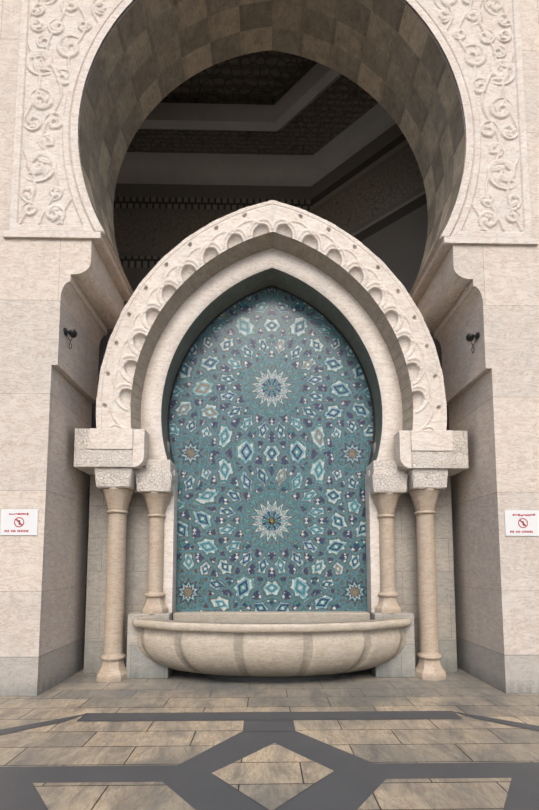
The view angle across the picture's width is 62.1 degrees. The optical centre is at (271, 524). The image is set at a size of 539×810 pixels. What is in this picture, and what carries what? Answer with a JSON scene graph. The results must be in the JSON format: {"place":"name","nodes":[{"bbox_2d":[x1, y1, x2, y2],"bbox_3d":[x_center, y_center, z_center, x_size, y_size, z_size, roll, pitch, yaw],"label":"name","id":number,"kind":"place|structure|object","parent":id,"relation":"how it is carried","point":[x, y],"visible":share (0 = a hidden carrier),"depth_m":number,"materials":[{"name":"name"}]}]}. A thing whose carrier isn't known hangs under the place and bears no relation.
{"place":"outdoors","nodes":[
{"label":"outdoors","id":0,"kind":"place"},
{"bbox_2d":[0,635,538,766],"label":"ground","id":1,"kind":"structure","parent":0,"point":[465,739],"depth_m":4.63,"materials":[{"name":"stone"}]},
{"bbox_2d":[94,467,137,682],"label":"column","id":2,"kind":"structure","parent":1,"relation":"on","point":[118,486],"depth_m":6.34,"materials":[{"name":"stone"}]},
{"bbox_2d":[84,441,169,672],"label":"back wall","id":3,"kind":"structure","parent":1,"relation":"on","point":[137,537],"depth_m":6.75,"materials":[{"name":"stone"}]},
{"bbox_2d":[126,612,172,678],"bbox_3d":[-1.756,1.738,6.498,0.590,0.900,0.330,0,-5,-1],"label":"basin pedestal","id":4,"kind":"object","parent":1,"relation":"on","point":[140,664],"depth_m":6.32,"materials":[{"name":"stone"}]},
{"bbox_2d":[135,472,177,613],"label":"column","id":5,"kind":"structure","parent":4,"relation":"on","point":[155,490],"depth_m":6.51,"materials":[{"name":"stone"}]},
{"bbox_2d":[74,428,176,474],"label":"impost block","id":6,"kind":"structure","parent":5,"relation":"on","point":[111,448],"depth_m":6.32,"materials":[{"name":"stone"}]},
{"bbox_2d":[96,200,446,429],"bbox_3d":[0.007,-2.810,7.027,5.048,4.055,0.992,0,-5,-1],"label":"arch","id":7,"kind":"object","parent":6,"relation":"on","point":[171,272],"visible":0.88,"depth_m":6.60,"materials":[{"name":"beige stone"}]},
{"bbox_2d":[163,470,177,615],"bbox_3d":[-1.549,0.279,6.795,0.170,2.180,0.280,0,-5,-1],"label":"door jamb","id":8,"kind":"object","parent":7,"relation":"attached to","point":[170,553],"visible":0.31,"depth_m":6.67,"materials":[{"name":"stone"}]},
{"bbox_2d":[167,285,374,611],"bbox_3d":[-0.009,-1.322,7.094,3.776,5.400,0.001,0,-5,-1],"label":"mosaic panel","id":9,"kind":"object","parent":8,"relation":"attached to","point":[271,412],"visible":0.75,"depth_m":7.07,"materials":[{"name":"teal tile"}]},
{"bbox_2d":[269,518,274,523],"bbox_3d":[0.004,-0.059,6.960,0.100,0.100,0.050,0,-5,-1],"label":"spout","id":10,"kind":"object","parent":9,"relation":"attached to","point":[271,520],"visible":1,"depth_m":6.97,"materials":[{"name":"gold metal"}]},
{"bbox_2d":[365,471,379,612],"bbox_3d":[1.561,0.284,6.854,0.170,2.180,0.280,0,-5,-1],"label":"door jamb","id":11,"kind":"object","parent":7,"relation":"attached to","point":[372,554],"visible":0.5,"depth_m":6.73,"materials":[{"name":"stone"}]},
{"bbox_2d":[130,232,412,468],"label":"arch molding","id":12,"kind":"structure","parent":6,"relation":"on","point":[331,268],"depth_m":6.70,"materials":[{"name":"beige stone"}]},
{"bbox_2d":[0,0,538,695],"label":"facade","id":13,"kind":"structure","parent":1,"relation":"on","point":[50,290],"depth_m":6.00,"materials":[{"name":"stone"}]},
{"bbox_2d":[0,509,38,534],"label":"sign","id":14,"kind":"object","parent":13,"relation":"attached to","point":[19,521],"visible":1,"depth_m":5.64,"materials":[{"name":"white plastic"}]},
{"bbox_2d":[3,230,100,239],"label":"ledge molding","id":15,"kind":"structure","parent":13,"relation":"attached to","point":[51,235],"depth_m":5.96,"materials":[{"name":"beige stone"}]},
{"bbox_2d":[63,328,76,348],"bbox_3d":[-2.719,-2.522,6.078,0.153,0.304,0.147,0,-5,-1],"label":"spotlight","id":16,"kind":"object","parent":13,"relation":"attached to","point":[72,333],"visible":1,"depth_m":6.05,"materials":[{"name":"black metal"}]},
{"bbox_2d":[9,0,132,231],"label":"carved wall panel","id":17,"kind":"object","parent":13,"relation":"attached to","point":[60,41],"visible":1,"depth_m":6.13,"materials":[{"name":"beige stone"}]},
{"bbox_2d":[79,0,463,287],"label":"arch soffit tiles","id":18,"kind":"object","parent":13,"relation":"attached to","point":[387,56],"visible":1,"depth_m":7.09,"materials":[{"name":"stone"}]},
{"bbox_2d":[406,0,531,237],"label":"carved wall panel","id":19,"kind":"object","parent":13,"relation":"attached to","point":[480,41],"visible":1,"depth_m":6.26,"materials":[{"name":"beige stone"}]},
{"bbox_2d":[466,332,479,352],"bbox_3d":[2.767,-2.512,6.183,0.153,0.304,0.147,0,-5,-1],"label":"spotlight","id":20,"kind":"object","parent":13,"relation":"attached to","point":[470,337],"visible":1,"depth_m":6.16,"materials":[{"name":"black metal"}]},
{"bbox_2d":[443,237,537,245],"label":"ledge molding","id":21,"kind":"structure","parent":13,"relation":"attached to","point":[489,241],"depth_m":6.07,"materials":[{"name":"beige stone"}]},
{"bbox_2d":[504,510,538,535],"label":"sign","id":22,"kind":"object","parent":13,"relation":"attached to","point":[521,522],"visible":1,"depth_m":5.77,"materials":[{"name":"white plastic"}]},
{"bbox_2d":[0,711,538,809],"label":"granite floor bands","id":23,"kind":"object","parent":1,"relation":"on","point":[351,782],"visible":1,"depth_m":3.50,"materials":[{"name":"grey stone"}]},
{"bbox_2d":[33,743,510,809],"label":"marble floor inlays","id":24,"kind":"object","parent":23,"relation":"on","point":[272,776],"visible":1,"depth_m":3.19,"materials":[{"name":"beige stone"}]},
{"bbox_2d":[84,50,456,645],"bbox_3d":[-3.049,-3.505,9.977,22.000,11.950,10.000,0,-5,-1],"label":"gallery interior","id":25,"kind":"object","parent":1,"relation":"on","point":[215,142],"visible":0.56,"depth_m":10.20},
{"bbox_2d":[127,617,414,676],"bbox_3d":[0.015,1.708,6.207,4.323,0.770,0.985,0,-5,-1],"label":"basin","id":26,"kind":"object","parent":1,"relation":"on","point":[270,649],"visible":0.9,"depth_m":5.89,"materials":[{"name":"stone"}]},
{"bbox_2d":[173,611,369,622],"bbox_3d":[0.006,1.455,6.728,2.910,0.265,0.270,0,-5,-1],"label":"tile ledge","id":27,"kind":"object","parent":26,"relation":"attached to","point":[273,616],"visible":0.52,"depth_m":6.60,"materials":[{"name":"stone"}]},
{"bbox_2d":[205,674,337,681],"bbox_3d":[0.012,2.135,6.362,1.960,0.085,0.500,0,-5,-1],"label":"basin base","id":28,"kind":"object","parent":1,"relation":"on","point":[271,679],"visible":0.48,"depth_m":6.16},
{"bbox_2d":[370,611,415,677],"bbox_3d":[1.764,1.744,6.566,0.570,0.900,0.330,0,-5,-1],"label":"basin pedestal","id":29,"kind":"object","parent":1,"relation":"on","point":[402,664],"depth_m":6.39,"materials":[{"name":"stone"}]},
{"bbox_2d":[364,473,407,613],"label":"column","id":30,"kind":"structure","parent":29,"relation":"on","point":[387,490],"depth_m":6.58,"materials":[{"name":"stone"}]},
{"bbox_2d":[366,430,468,475],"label":"impost block","id":31,"kind":"structure","parent":30,"relation":"on","point":[431,449],"depth_m":6.40,"materials":[{"name":"stone"}]},
{"bbox_2d":[372,442,456,671],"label":"back wall","id":32,"kind":"structure","parent":1,"relation":"on","point":[406,555],"depth_m":6.83,"materials":[{"name":"stone"}]},
{"bbox_2d":[406,469,447,680],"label":"column","id":33,"kind":"structure","parent":1,"relation":"on","point":[425,487],"depth_m":6.42,"materials":[{"name":"stone"}]},
{"bbox_2d":[141,248,402,462],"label":"inner arch","id":34,"kind":"structure","parent":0,"point":[332,300],"depth_m":6.84,"materials":[{"name":"beige stone"}]}
]}

